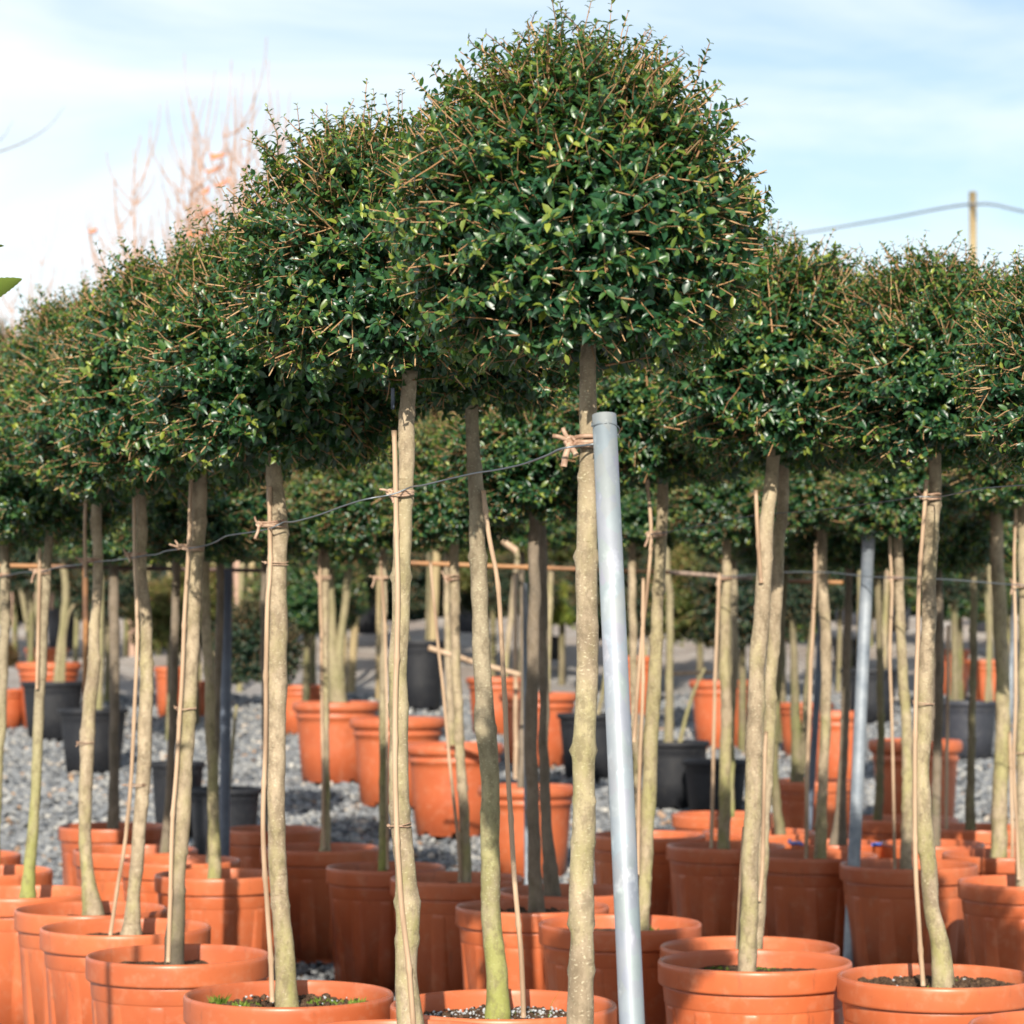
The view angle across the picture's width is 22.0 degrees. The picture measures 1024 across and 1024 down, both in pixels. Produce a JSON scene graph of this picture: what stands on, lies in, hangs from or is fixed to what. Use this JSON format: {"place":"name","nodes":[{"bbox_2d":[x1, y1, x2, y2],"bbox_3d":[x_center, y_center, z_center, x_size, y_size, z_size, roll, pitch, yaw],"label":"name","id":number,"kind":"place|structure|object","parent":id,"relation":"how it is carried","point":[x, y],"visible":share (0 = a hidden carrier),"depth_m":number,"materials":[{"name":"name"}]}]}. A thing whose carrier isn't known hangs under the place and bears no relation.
{"place":"outdoors","nodes":[
{"label":"outdoors","id":0,"kind":"place"},
{"bbox_2d":[449,547,512,676],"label":"shrub","id":1,"kind":"object","parent":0,"point":[465,579],"visible":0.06,"depth_m":21.92,"materials":[{"name":"green plant"}]},
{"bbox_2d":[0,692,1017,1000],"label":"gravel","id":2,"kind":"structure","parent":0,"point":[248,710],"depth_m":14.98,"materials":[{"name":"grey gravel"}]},
{"bbox_2d":[56,529,162,885],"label":"potted tree","id":3,"kind":"object","parent":2,"relation":"on","point":[110,831],"visible":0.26,"depth_m":10.66,"materials":[{"name":"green plant"}]},
{"bbox_2d":[82,537,88,706],"bbox_3d":[-1.730,0.694,10.679,0.038,1.416,0.029,0,-3,0],"label":"bamboo cane","id":4,"kind":"object","parent":3,"relation":"in","point":[85,624],"visible":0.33,"depth_m":10.68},
{"bbox_2d":[10,563,260,572],"bbox_3d":[-1.603,0.231,10.902,1.207,0.042,0.022,0,-3,0],"label":"bamboo rail","id":5,"kind":"object","parent":3,"relation":"attached to","point":[105,567],"visible":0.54,"depth_m":10.89,"materials":[{"name":"brown wood"}]},
{"bbox_2d":[139,583,200,739],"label":"shrub","id":6,"kind":"object","parent":2,"relation":"on","point":[161,614],"visible":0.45,"depth_m":17.40,"materials":[{"name":"green plant"}]},
{"bbox_2d":[125,476,288,980],"bbox_3d":[-1.001,0.624,8.501,0.535,1.880,0.552,0,-3,0],"label":"potted tree","id":7,"kind":"object","parent":2,"relation":"on","point":[227,905],"visible":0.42,"depth_m":8.39,"materials":[{"name":"green plant"}]},
{"bbox_2d":[219,570,231,855],"bbox_3d":[-1.106,0.944,10.166,0.045,1.443,0.041,0,-3,0],"label":"metal post","id":8,"kind":"object","parent":2,"relation":"on","point":[225,746],"visible":0.63,"depth_m":10.16,"materials":[{"name":"metal"}]},
{"bbox_2d":[230,552,320,868],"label":"potted tree","id":9,"kind":"object","parent":2,"relation":"on","point":[245,844],"visible":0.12,"depth_m":10.40,"materials":[{"name":"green plant"}]},
{"bbox_2d":[642,547,709,808],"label":"potted plant","id":10,"kind":"object","parent":2,"relation":"on","point":[671,780],"visible":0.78,"depth_m":14.07,"materials":[{"name":"black plant"}]},
{"bbox_2d":[645,541,751,747],"bbox_3d":[1.300,0.799,17.194,0.902,1.464,0.931,0,-3,0],"label":"potted plant","id":11,"kind":"object","parent":2,"relation":"on","point":[703,705],"visible":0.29,"depth_m":17.01,"materials":[{"name":"green plant"}]},
{"bbox_2d":[652,468,784,936],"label":"potted tree","id":12,"kind":"object","parent":2,"relation":"on","point":[704,881],"visible":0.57,"depth_m":9.59,"materials":[{"name":"green plant"}]},
{"bbox_2d":[809,573,827,829],"bbox_3d":[1.245,0.974,10.866,0.127,1.452,0.028,0,-3,0],"label":"metal post","id":13,"kind":"object","parent":2,"relation":"on","point":[815,725],"visible":0.4,"depth_m":10.86,"materials":[{"name":"metal"}]},
{"bbox_2d":[817,463,977,966],"bbox_3d":[1.296,0.600,8.875,0.535,1.964,0.553,0,-3,0],"label":"potted tree","id":14,"kind":"object","parent":2,"relation":"on","point":[879,897],"visible":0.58,"depth_m":8.75,"materials":[{"name":"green plant"}]},
{"bbox_2d":[904,564,1018,699],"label":"shrub","id":15,"kind":"object","parent":2,"relation":"on","point":[963,608],"visible":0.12,"depth_m":19.90,"materials":[{"name":"green plant"}]},
{"bbox_2d":[0,615,1018,979],"bbox_3d":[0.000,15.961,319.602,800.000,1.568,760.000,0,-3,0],"label":"ground","id":16,"kind":"structure","parent":0,"point":[686,657],"depth_m":23.05,"materials":[{"name":"grey gravel"}]},
{"bbox_2d":[6,641,21,727],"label":"potted plant","id":17,"kind":"object","parent":16,"relation":"on","point":[14,713],"visible":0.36,"depth_m":18.20,"materials":[{"name":"orange plant"}]},
{"bbox_2d":[0,533,70,885],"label":"potted tree","id":18,"kind":"object","parent":16,"relation":"on","point":[11,874],"visible":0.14,"depth_m":8.62,"materials":[{"name":"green plant"}]},
{"bbox_2d":[0,443,592,576],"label":"support wire","id":19,"kind":"object","parent":18,"relation":"attached to","point":[554,451],"visible":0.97,"depth_m":5.01,"materials":[{"name":"grey"}]},
{"bbox_2d":[18,589,68,661],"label":"potted plant","id":20,"kind":"object","parent":16,"relation":"on","point":[51,653],"visible":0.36,"depth_m":21.14,"materials":[{"name":"yellow plant"}]},
{"bbox_2d":[9,542,78,661],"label":"shrub","id":21,"kind":"object","parent":16,"relation":"on","point":[19,581],"visible":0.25,"depth_m":19.85,"materials":[{"name":"green plant"}]},
{"bbox_2d":[16,554,81,727],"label":"potted plant","id":22,"kind":"object","parent":16,"relation":"on","point":[27,671],"visible":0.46,"depth_m":18.17,"materials":[{"name":"orange plant"}]},
{"bbox_2d":[21,543,81,739],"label":"potted plant","id":23,"kind":"object","parent":16,"relation":"on","point":[61,691],"visible":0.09,"depth_m":17.48,"materials":[{"name":"black plant"}]},
{"bbox_2d":[48,596,79,649],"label":"potted plant","id":24,"kind":"object","parent":16,"relation":"on","point":[54,623],"visible":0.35,"depth_m":24.98,"materials":[{"name":"black plant"}]},
{"bbox_2d":[0,452,131,1023],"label":"potted tree","id":25,"kind":"object","parent":16,"relation":"on","point":[28,511],"visible":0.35,"depth_m":7.80,"materials":[{"name":"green plant"}]},
{"bbox_2d":[0,270,167,1023],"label":"potted tree","id":26,"kind":"object","parent":16,"relation":"on","point":[30,921],"visible":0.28,"depth_m":7.37,"materials":[{"name":"green plant"}]},
{"bbox_2d":[53,545,128,772],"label":"potted plant","id":27,"kind":"object","parent":16,"relation":"on","point":[71,719],"visible":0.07,"depth_m":15.75,"materials":[{"name":"black plant"}]},
{"bbox_2d":[61,561,153,704],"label":"shrub","id":28,"kind":"object","parent":16,"relation":"on","point":[126,586],"visible":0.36,"depth_m":19.85,"materials":[{"name":"green plant"}]},
{"bbox_2d":[0,277,230,1023],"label":"potted tree","id":29,"kind":"object","parent":16,"relation":"on","point":[67,947],"visible":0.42,"depth_m":6.89,"materials":[{"name":"green plant"}]},
{"bbox_2d":[72,103,168,656],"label":"bare tree","id":30,"kind":"object","parent":16,"relation":"on","point":[131,647],"visible":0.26,"depth_m":24.15,"materials":[{"name":"brown plant"}]},
{"bbox_2d":[73,507,197,900],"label":"potted tree","id":31,"kind":"object","parent":16,"relation":"on","point":[106,859],"visible":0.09,"depth_m":9.47,"materials":[{"name":"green plant"}]},
{"bbox_2d":[123,571,201,715],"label":"potted plant","id":32,"kind":"object","parent":16,"relation":"on","point":[160,675],"visible":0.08,"depth_m":18.92,"materials":[{"name":"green plant"}]},
{"bbox_2d":[42,220,306,1023],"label":"potted tree","id":33,"kind":"object","parent":16,"relation":"on","point":[147,984],"visible":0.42,"depth_m":6.24,"materials":[{"name":"green plant"}]},
{"bbox_2d":[151,705,204,834],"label":"potted plant","id":34,"kind":"object","parent":16,"relation":"on","point":[159,770],"visible":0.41,"depth_m":13.38,"materials":[{"name":"black plant"}]},
{"bbox_2d":[150,99,229,565],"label":"bare tree","id":35,"kind":"object","parent":16,"relation":"on","point":[207,211],"visible":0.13,"depth_m":24.66,"materials":[{"name":"brown plant"}]},
{"bbox_2d":[152,560,236,724],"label":"shrub","id":36,"kind":"object","parent":16,"relation":"on","point":[213,587],"visible":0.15,"depth_m":18.41,"materials":[{"name":"green plant"}]},
{"bbox_2d":[162,82,239,249],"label":"bare tree","id":37,"kind":"object","parent":16,"relation":"on","point":[199,167],"visible":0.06,"depth_m":25.19,"materials":[{"name":"brown plant"}]},
{"bbox_2d":[119,480,303,903],"bbox_3d":[-1.027,0.652,9.056,0.591,1.879,0.539,-2,-3,31],"label":"potted tree","id":38,"kind":"object","parent":16,"relation":"on","point":[154,865],"visible":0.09,"depth_m":9.04,"materials":[{"name":"orange plant"}]},
{"bbox_2d":[163,37,299,606],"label":"bare tree","id":39,"kind":"object","parent":16,"relation":"on","point":[234,191],"visible":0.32,"depth_m":24.18,"materials":[{"name":"brown plant"}]},
{"bbox_2d":[191,595,307,854],"bbox_3d":[-1.282,1.043,12.762,0.583,1.280,0.516,0,-3,0],"label":"potted plant","id":40,"kind":"object","parent":16,"relation":"on","point":[245,666],"visible":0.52,"depth_m":12.65,"materials":[{"name":"green plant"}]},
{"bbox_2d":[112,198,416,1023],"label":"potted tree","id":41,"kind":"object","parent":16,"relation":"on","point":[216,400],"visible":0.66,"depth_m":5.54,"materials":[{"name":"green plant"}]},
{"bbox_2d":[286,632,319,732],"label":"potted plant","id":42,"kind":"object","parent":16,"relation":"on","point":[294,692],"visible":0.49,"depth_m":17.83,"materials":[{"name":"orange plant"}]},
{"bbox_2d":[242,560,369,700],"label":"shrub","id":43,"kind":"object","parent":16,"relation":"on","point":[302,600],"visible":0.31,"depth_m":17.28,"materials":[{"name":"green plant"}]},
{"bbox_2d":[260,463,378,963],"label":"potted tree","id":44,"kind":"object","parent":16,"relation":"on","point":[309,896],"visible":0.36,"depth_m":9.44,"materials":[{"name":"orange plant"}]},
{"bbox_2d":[287,548,392,782],"bbox_3d":[-1.057,0.539,15.435,1.017,2.064,0.980,0,-3,0],"label":"potted plant","id":45,"kind":"object","parent":16,"relation":"on","point":[342,751],"visible":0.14,"depth_m":15.24,"materials":[{"name":"orange plant"}]},
{"bbox_2d":[201,78,502,1023],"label":"potted tree","id":46,"kind":"object","parent":16,"relation":"on","point":[311,258],"visible":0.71,"depth_m":4.93,"materials":[{"name":"green plant"}]},
{"bbox_2d":[347,617,358,692],"bbox_3d":[-1.252,0.762,20.988,0.135,1.408,0.067,0,-3,0],"label":"stake","id":47,"kind":"object","parent":16,"relation":"on","point":[351,676],"visible":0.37,"depth_m":20.94,"materials":[{"name":"wood"}]},
{"bbox_2d":[301,418,445,991],"bbox_3d":[-0.424,0.615,8.784,0.549,1.925,0.529,1,-3,-22],"label":"potted tree","id":48,"kind":"object","parent":16,"relation":"on","point":[363,917],"visible":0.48,"depth_m":8.66,"materials":[{"name":"orange plastic"}]},
{"bbox_2d":[375,566,380,700],"bbox_3d":[-1.014,0.774,19.985,0.045,1.437,0.039,0,-3,0],"label":"stake","id":49,"kind":"object","parent":16,"relation":"on","point":[378,635],"visible":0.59,"depth_m":19.97,"materials":[{"name":"wood"}]},
{"bbox_2d":[349,625,444,806],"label":"potted plant","id":50,"kind":"object","parent":16,"relation":"on","point":[420,729],"visible":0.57,"depth_m":14.12,"materials":[{"name":"orange plant"}]},
{"bbox_2d":[407,552,443,709],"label":"potted plant","id":51,"kind":"object","parent":16,"relation":"on","point":[424,683],"visible":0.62,"depth_m":19.31,"materials":[{"name":"black plant"}]},
{"bbox_2d":[429,550,439,639],"bbox_3d":[-0.649,0.684,21.992,0.142,1.512,0.075,0,-3,0],"label":"stake","id":52,"kind":"object","parent":16,"relation":"on","point":[436,569],"visible":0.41,"depth_m":21.97,"materials":[{"name":"wood"}]},
{"bbox_2d":[410,549,489,618],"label":"shrub","id":53,"kind":"object","parent":16,"relation":"on","point":[418,592],"visible":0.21,"depth_m":22.77,"materials":[{"name":"green plant"}]},
{"bbox_2d":[372,409,528,993],"bbox_3d":[-0.179,0.604,8.377,0.539,1.907,0.550,0,-3,0],"label":"potted tree","id":54,"kind":"object","parent":16,"relation":"on","point":[437,517],"visible":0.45,"depth_m":8.27,"materials":[{"name":"green plant"}]},
{"bbox_2d":[408,539,503,836],"bbox_3d":[-0.331,0.623,13.505,0.706,2.043,0.730,-2,-3,37],"label":"potted plant","id":55,"kind":"object","parent":16,"relation":"on","point":[432,797],"visible":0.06,"depth_m":13.29,"materials":[{"name":"green plant"}]},
{"bbox_2d":[354,354,616,1023],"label":"potted tree","id":56,"kind":"object","parent":16,"relation":"on","point":[497,1000],"visible":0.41,"depth_m":5.46,"materials":[{"name":"green plant"}]},
{"bbox_2d":[466,550,519,733],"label":"potted plant","id":57,"kind":"object","parent":16,"relation":"on","point":[497,691],"visible":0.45,"depth_m":17.87,"materials":[{"name":"orange plant"}]},
{"bbox_2d":[10,588,1018,622],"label":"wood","id":58,"kind":"object","parent":16,"relation":"on","point":[389,617],"depth_m":43.58,"materials":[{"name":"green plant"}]},
{"bbox_2d":[513,572,518,778],"bbox_3d":[0.019,0.818,13.176,0.030,1.032,0.029,0,-3,0],"label":"bamboo cane","id":59,"kind":"object","parent":16,"relation":"on","point":[515,656],"visible":0.95,"depth_m":13.17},
{"bbox_2d":[523,583,527,884],"bbox_3d":[0.051,0.940,9.365,0.027,1.374,0.019,0,-3,0],"label":"metal post","id":60,"kind":"object","parent":16,"relation":"on","point":[525,601],"visible":0.44,"depth_m":9.37,"materials":[{"name":"metal"}]},
{"bbox_2d":[478,515,576,877],"bbox_3d":[0.035,0.621,12.290,0.728,2.134,0.706,0,-3,0],"label":"potted plant","id":61,"kind":"object","parent":16,"relation":"on","point":[558,537],"visible":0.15,"depth_m":12.11,"materials":[{"name":"green plant"}]},
{"bbox_2d":[429,397,630,989],"bbox_3d":[0.053,0.518,7.506,0.589,1.995,0.613,0,-3,0],"label":"potted tree","id":62,"kind":"object","parent":16,"relation":"on","point":[537,492],"visible":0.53,"depth_m":7.37,"materials":[{"name":"green plant"}]},
{"bbox_2d":[456,413,613,913],"bbox_3d":[0.103,0.514,7.942,0.579,2.047,0.592,0,-3,0],"label":"potted tree","id":63,"kind":"object","parent":16,"relation":"on","point":[553,887],"visible":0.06,"depth_m":7.94,"materials":[{"name":"brown plant"}]},
{"bbox_2d":[499,531,576,765],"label":"potted plant","id":64,"kind":"object","parent":16,"relation":"on","point":[562,702],"visible":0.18,"depth_m":16.12,"materials":[{"name":"orange plant"}]},
{"bbox_2d":[411,561,668,573],"bbox_3d":[0.079,0.229,10.902,1.141,0.059,0.023,0,-3,0],"label":"bamboo rail","id":65,"kind":"object","parent":16,"relation":"on","point":[503,566],"visible":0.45,"depth_m":10.89,"materials":[{"name":"brown wood"}]},
{"bbox_2d":[552,579,575,684],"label":"shrub","id":66,"kind":"object","parent":16,"relation":"on","point":[561,615],"visible":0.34,"depth_m":21.42,"materials":[{"name":"green plant"}]},
{"bbox_2d":[365,0,782,1023],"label":"potted tree","id":67,"kind":"object","parent":16,"relation":"on","point":[587,204],"visible":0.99,"depth_m":3.65,"materials":[{"name":"green plant"}]},
{"bbox_2d":[557,676,607,778],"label":"potted plant","id":68,"kind":"object","parent":16,"relation":"on","point":[567,729],"visible":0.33,"depth_m":15.40,"materials":[{"name":"black plant"}]},
{"bbox_2d":[591,412,644,1023],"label":"steel pole","id":69,"kind":"object","parent":16,"relation":"on","point":[604,425],"visible":1,"depth_m":3.60,"materials":[{"name":"silver metal"}]},
{"bbox_2d":[560,543,675,655],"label":"shrub","id":70,"kind":"object","parent":16,"relation":"on","point":[641,559],"visible":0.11,"depth_m":19.80,"materials":[{"name":"green plant"}]},
{"bbox_2d":[570,477,705,915],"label":"potted tree","id":71,"kind":"object","parent":16,"relation":"on","point":[634,517],"visible":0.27,"depth_m":10.09,"materials":[{"name":"brown plant"}]},
{"bbox_2d":[539,356,740,1023],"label":"potted tree","id":72,"kind":"object","parent":16,"relation":"on","point":[648,458],"visible":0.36,"depth_m":6.97,"materials":[{"name":"green plant"}]},
{"bbox_2d":[650,484,1023,534],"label":"support wire","id":73,"kind":"object","parent":72,"relation":"attached to","point":[851,505],"visible":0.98,"depth_m":6.14,"materials":[{"name":"grey"}]},
{"bbox_2d":[625,583,665,713],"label":"potted plant","id":74,"kind":"object","parent":16,"relation":"on","point":[638,611],"visible":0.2,"depth_m":18.94,"materials":[{"name":"green plant"}]},
{"bbox_2d":[682,603,744,810],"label":"potted plant","id":75,"kind":"object","parent":16,"relation":"on","point":[698,776],"visible":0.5,"depth_m":13.72,"materials":[{"name":"black plant"}]},
{"bbox_2d":[672,540,773,832],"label":"potted tree","id":76,"kind":"object","parent":16,"relation":"on","point":[694,821],"visible":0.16,"depth_m":11.29,"materials":[{"name":"brown plant"}]},
{"bbox_2d":[673,555,804,752],"bbox_3d":[1.477,0.850,16.979,0.911,1.474,0.898,0,-3,0],"label":"shrub","id":77,"kind":"object","parent":16,"relation":"on","point":[746,597],"visible":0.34,"depth_m":16.79,"materials":[{"name":"green plant"}]},
{"bbox_2d":[645,258,864,957],"bbox_3d":[0.671,0.396,6.681,0.679,2.159,0.703,0,-3,0],"label":"potted tree","id":78,"kind":"object","parent":16,"relation":"on","point":[787,466],"visible":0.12,"depth_m":6.66,"materials":[{"name":"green plant"}]},
{"bbox_2d":[702,536,814,848],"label":"potted tree","id":79,"kind":"object","parent":16,"relation":"on","point":[779,833],"visible":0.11,"depth_m":10.37,"materials":[{"name":"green plant"}]},
{"bbox_2d":[646,213,886,1023],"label":"potted tree","id":80,"kind":"object","parent":16,"relation":"on","point":[748,389],"visible":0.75,"depth_m":6.09,"materials":[{"name":"green plant"}]},
{"bbox_2d":[754,567,850,838],"bbox_3d":[1.425,0.948,12.869,0.481,1.470,0.415,0,-3,0],"label":"potted plant","id":81,"kind":"object","parent":16,"relation":"on","point":[798,605],"visible":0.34,"depth_m":12.82,"materials":[{"name":"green plant"}]},
{"bbox_2d":[780,702,834,754],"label":"potted plant","id":82,"kind":"object","parent":16,"relation":"on","point":[785,720],"visible":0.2,"depth_m":16.67,"materials":[{"name":"orange plant"}]},
{"bbox_2d":[746,464,877,956],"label":"potted tree","id":83,"kind":"object","parent":16,"relation":"on","point":[805,894],"visible":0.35,"depth_m":9.16,"materials":[{"name":"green plant"}]},
{"bbox_2d":[811,602,853,779],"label":"potted plant","id":84,"kind":"object","parent":16,"relation":"on","point":[834,751],"visible":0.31,"depth_m":15.05,"materials":[{"name":"orange plant"}]},
{"bbox_2d":[786,527,909,857],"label":"potted tree","id":85,"kind":"object","parent":16,"relation":"on","point":[843,552],"visible":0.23,"depth_m":9.79,"materials":[{"name":"green plant"}]},
{"bbox_2d":[843,522,874,967],"bbox_3d":[1.168,0.818,8.871,0.123,1.572,0.043,0,-3,0],"label":"metal post","id":86,"kind":"object","parent":16,"relation":"on","point":[860,711],"visible":0.86,"depth_m":8.86,"materials":[{"name":"metal"}]},
{"bbox_2d":[827,566,893,668],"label":"shrub","id":87,"kind":"object","parent":16,"relation":"on","point":[837,592],"visible":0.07,"depth_m":20.73,"materials":[{"name":"green plant"}]},
{"bbox_2d":[839,568,896,722],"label":"potted plant","id":88,"kind":"object","parent":16,"relation":"on","point":[872,706],"visible":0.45,"depth_m":18.45,"materials":[{"name":"plant"}]},
{"bbox_2d":[843,568,957,841],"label":"potted tree","id":89,"kind":"object","parent":16,"relation":"on","point":[877,825],"visible":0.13,"depth_m":11.14,"materials":[{"name":"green plant"}]},
{"bbox_2d":[797,230,1023,1023],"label":"potted tree","id":90,"kind":"object","parent":16,"relation":"on","point":[897,404],"visible":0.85,"depth_m":5.86,"materials":[{"name":"green plant"}]},
{"bbox_2d":[868,562,984,816],"bbox_3d":[2.126,0.710,13.272,0.667,1.906,0.656,0,-3,0],"label":"potted plant","id":91,"kind":"object","parent":16,"relation":"on","point":[955,747],"visible":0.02,"depth_m":13.10,"materials":[{"name":"orange plant"}]},
{"bbox_2d":[879,512,1007,858],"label":"potted tree","id":92,"kind":"object","parent":16,"relation":"on","point":[967,547],"visible":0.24,"depth_m":9.76,"materials":[{"name":"green plant"}]},
{"bbox_2d":[913,565,987,699],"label":"shrub","id":93,"kind":"object","parent":16,"relation":"on","point":[953,590],"visible":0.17,"depth_m":17.94,"materials":[{"name":"green plant"}]},
{"bbox_2d":[942,564,995,758],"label":"potted plant","id":94,"kind":"object","parent":16,"relation":"on","point":[985,715],"visible":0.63,"depth_m":16.46,"materials":[{"name":"black plant"}]},
{"bbox_2d":[969,191,977,265],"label":"utility pole","id":95,"kind":"object","parent":16,"relation":"on","point":[972,224],"visible":0.24,"depth_m":42.23,"materials":[{"name":"brown wood"}]},
{"bbox_2d":[765,203,1023,238],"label":"power cable","id":96,"kind":"object","parent":95,"relation":"attached to","point":[935,209],"visible":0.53,"depth_m":45.31,"materials":[{"name":"metal"}]},
{"bbox_2d":[941,517,1017,848],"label":"potted tree","id":97,"kind":"object","parent":16,"relation":"on","point":[970,829],"visible":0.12,"depth_m":10.61,"materials":[{"name":"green plant"}]},
{"bbox_2d":[942,498,1017,875],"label":"potted tree","id":98,"kind":"object","parent":16,"relation":"on","point":[998,857],"visible":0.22,"depth_m":9.29,"materials":[{"name":"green plant"}]},
{"bbox_2d":[938,245,1023,1023],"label":"potted tree","id":99,"kind":"object","parent":16,"relation":"on","point":[992,406],"visible":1,"depth_m":5.13,"materials":[{"name":"green plant"}]},
{"bbox_2d":[941,462,1023,970],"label":"potted tree","id":100,"kind":"object","parent":16,"relation":"on","point":[993,909],"visible":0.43,"depth_m":8.17,"materials":[{"name":"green plant"}]},
{"bbox_2d":[965,557,1012,700],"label":"potted plant","id":101,"kind":"object","parent":16,"relation":"on","point":[981,673],"visible":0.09,"depth_m":19.62,"materials":[{"name":"orange plant"}]},
{"bbox_2d":[0,0,1023,341],"label":"sky","id":102,"kind":"structure","parent":0,"point":[856,111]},
{"bbox_2d":[487,551,563,671],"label":"shrub","id":103,"kind":"object","parent":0,"point":[505,576],"visible":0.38,"depth_m":20.88,"materials":[{"name":"green plant"}]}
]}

